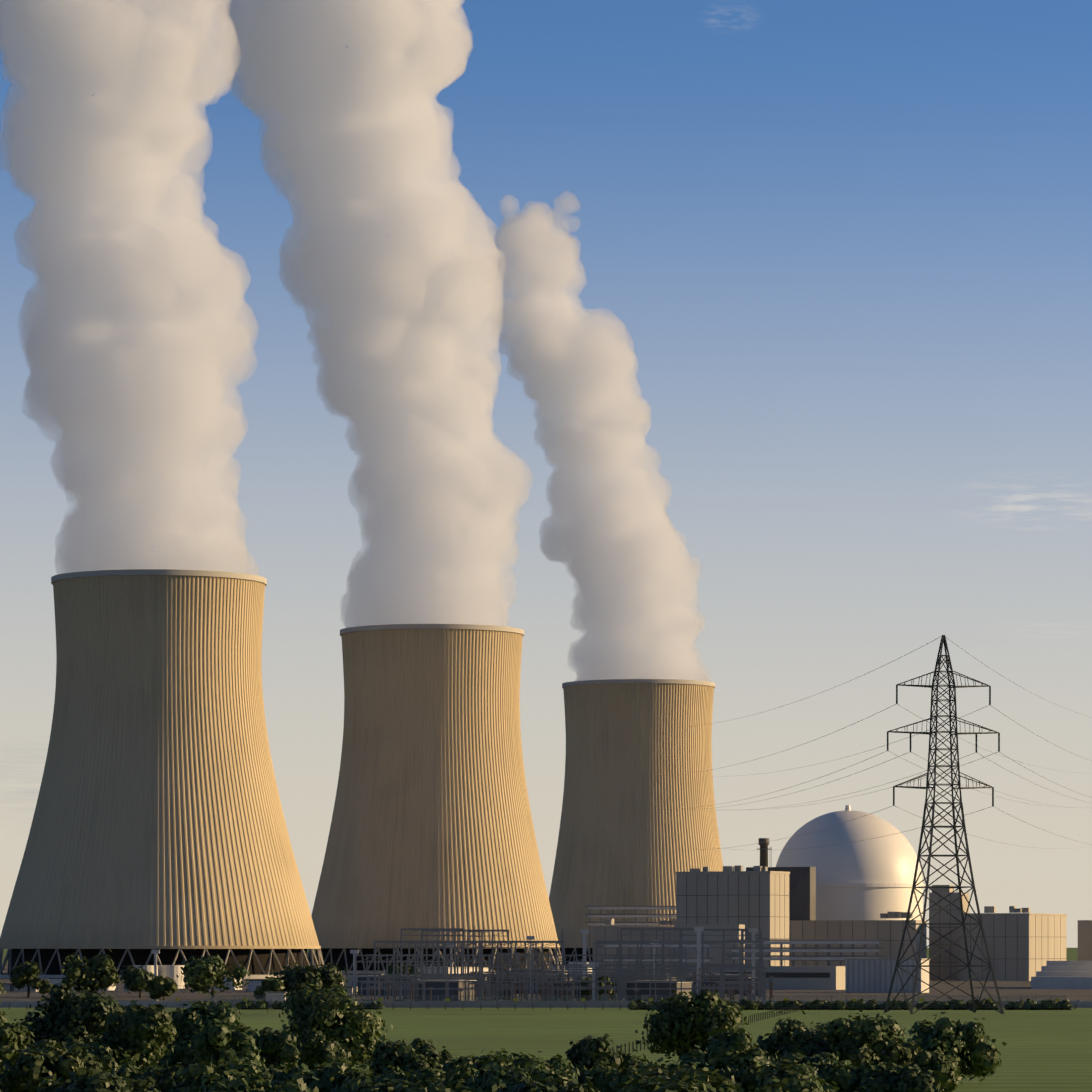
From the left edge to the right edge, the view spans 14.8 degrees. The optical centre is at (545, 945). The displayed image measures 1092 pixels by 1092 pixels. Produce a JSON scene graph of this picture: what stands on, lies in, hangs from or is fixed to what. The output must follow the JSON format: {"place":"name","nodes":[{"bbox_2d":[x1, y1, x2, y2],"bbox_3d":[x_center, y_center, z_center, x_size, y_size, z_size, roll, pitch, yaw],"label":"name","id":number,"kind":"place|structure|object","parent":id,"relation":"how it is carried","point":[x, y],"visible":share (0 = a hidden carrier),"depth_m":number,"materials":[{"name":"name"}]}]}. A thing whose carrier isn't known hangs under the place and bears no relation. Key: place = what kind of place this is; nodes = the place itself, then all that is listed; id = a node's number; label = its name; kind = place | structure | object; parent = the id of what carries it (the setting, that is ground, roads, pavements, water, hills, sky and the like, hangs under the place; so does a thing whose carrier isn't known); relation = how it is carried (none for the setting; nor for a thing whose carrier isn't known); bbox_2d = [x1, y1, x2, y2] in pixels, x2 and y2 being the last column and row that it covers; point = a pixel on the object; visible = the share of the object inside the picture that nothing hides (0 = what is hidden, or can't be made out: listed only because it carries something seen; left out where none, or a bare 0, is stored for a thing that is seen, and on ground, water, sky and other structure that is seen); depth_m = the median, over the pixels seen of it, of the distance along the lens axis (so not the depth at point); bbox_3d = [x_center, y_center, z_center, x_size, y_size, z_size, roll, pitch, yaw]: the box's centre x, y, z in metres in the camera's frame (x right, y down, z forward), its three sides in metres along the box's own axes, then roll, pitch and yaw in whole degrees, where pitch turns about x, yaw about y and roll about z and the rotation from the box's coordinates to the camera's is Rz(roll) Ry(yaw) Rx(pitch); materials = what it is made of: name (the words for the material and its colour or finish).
{"place":"outdoors","nodes":[
{"label":"outdoors","id":0,"kind":"place"},
{"bbox_2d":[0,948,1091,1091],"bbox_3d":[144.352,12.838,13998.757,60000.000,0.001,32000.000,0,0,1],"label":"ground","id":1,"kind":"structure","parent":0,"point":[1033,1057],"depth_m":645.23,"materials":[{"name":"green plant"}]},
{"bbox_2d":[0,1020,961,1091],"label":"understorey shrubs","id":2,"kind":"object","parent":1,"relation":"on","point":[910,1066],"visible":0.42,"depth_m":345.24,"materials":[{"name":"green plant"}]},
{"bbox_2d":[0,977,1006,1091],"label":"trees","id":3,"kind":"object","parent":1,"relation":"on","point":[141,1036],"visible":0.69,"depth_m":351.48,"materials":[{"name":"green plant"}]},
{"bbox_2d":[0,992,1091,1052],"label":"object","id":4,"kind":"object","parent":1,"relation":"on","point":[272,995],"visible":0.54,"depth_m":841.39,"materials":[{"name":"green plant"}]},
{"bbox_2d":[192,998,1073,1009],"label":"hedge row","id":5,"kind":"object","parent":1,"relation":"on","point":[753,1005],"visible":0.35,"depth_m":842.94,"materials":[{"name":"green plant"}]},
{"bbox_2d":[205,995,1062,1006],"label":"perimeter fence","id":6,"kind":"object","parent":1,"relation":"on","point":[540,1001],"visible":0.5,"depth_m":869.53,"materials":[{"name":"silver metal"}]},
{"bbox_2d":[884,635,1003,1013],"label":"transmission pylon","id":7,"kind":"object","parent":1,"relation":"on","point":[939,661],"visible":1,"depth_m":798.03,"materials":[{"name":"grey metal"}]},
{"bbox_2d":[653,636,1091,849],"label":"power lines","id":8,"kind":"object","parent":7,"relation":"attached to","point":[908,761],"visible":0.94,"depth_m":882.95,"materials":[{"name":"grey metal"}]},
{"bbox_2d":[0,962,1091,1000],"bbox_3d":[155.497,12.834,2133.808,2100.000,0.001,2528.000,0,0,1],"label":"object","id":9,"kind":"structure","parent":0,"point":[1014,990],"depth_m":1109.58,"materials":[{"name":"grey metal"}]},
{"bbox_2d":[0,569,323,978],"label":"cooling tower","id":10,"kind":"structure","parent":9,"relation":"on","point":[158,822],"depth_m":1650.83,"materials":[{"name":"concrete"}]},
{"bbox_2d":[0,948,616,1000],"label":"trees","id":11,"kind":"object","parent":9,"relation":"on","point":[202,974],"visible":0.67,"depth_m":1038.76,"materials":[{"name":"green plant"}]},
{"bbox_2d":[1,962,648,1000],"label":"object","id":12,"kind":"object","parent":9,"relation":"on","point":[170,971],"visible":0.1,"depth_m":1245.97,"materials":[{"name":"concrete"}]},
{"bbox_2d":[307,624,564,973],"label":"cooling tower","id":13,"kind":"structure","parent":9,"relation":"on","point":[431,826],"depth_m":1930.58,"materials":[{"name":"concrete"}]},
{"bbox_2d":[151,927,773,1000],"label":"racks","id":14,"kind":"object","parent":9,"relation":"on","point":[640,983],"visible":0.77,"depth_m":971.04,"materials":[{"name":"silver metal"}]},
{"bbox_2d":[0,999,1091,1006],"bbox_3d":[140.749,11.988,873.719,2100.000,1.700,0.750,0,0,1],"label":"road","id":15,"kind":"structure","parent":9,"relation":"on","point":[1077,1002],"depth_m":875.53,"materials":[{"name":"grey asphalt"}]},
{"bbox_2d":[96,867,1091,992],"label":"plant buildings","id":16,"kind":"structure","parent":9,"relation":"on","point":[868,964],"depth_m":1513.94,"materials":[{"name":"concrete"}]},
{"bbox_2d":[605,849,1065,979],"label":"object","id":17,"kind":"object","parent":16,"relation":"attached to","point":[992,909],"visible":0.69,"depth_m":1546.76,"materials":[{"name":"metal"}]},
{"bbox_2d":[548,679,722,968],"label":"cooling tower","id":18,"kind":"structure","parent":9,"relation":"on","point":[629,742],"depth_m":2330.81,"materials":[{"name":"concrete"}]},
{"bbox_2d":[0,0,1091,947],"label":"sky","id":19,"kind":"structure","parent":0,"point":[732,345],"materials":[{"name":"blue"}]},
{"bbox_2d":[759,838,768,866],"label":"vent stack","id":20,"kind":"object","parent":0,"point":[764,854],"visible":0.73,"depth_m":1557.23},
{"bbox_2d":[776,805,924,919],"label":"reactor dome","id":21,"kind":"structure","parent":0,"point":[870,878],"depth_m":1603.41,"materials":[{"name":"paint"}]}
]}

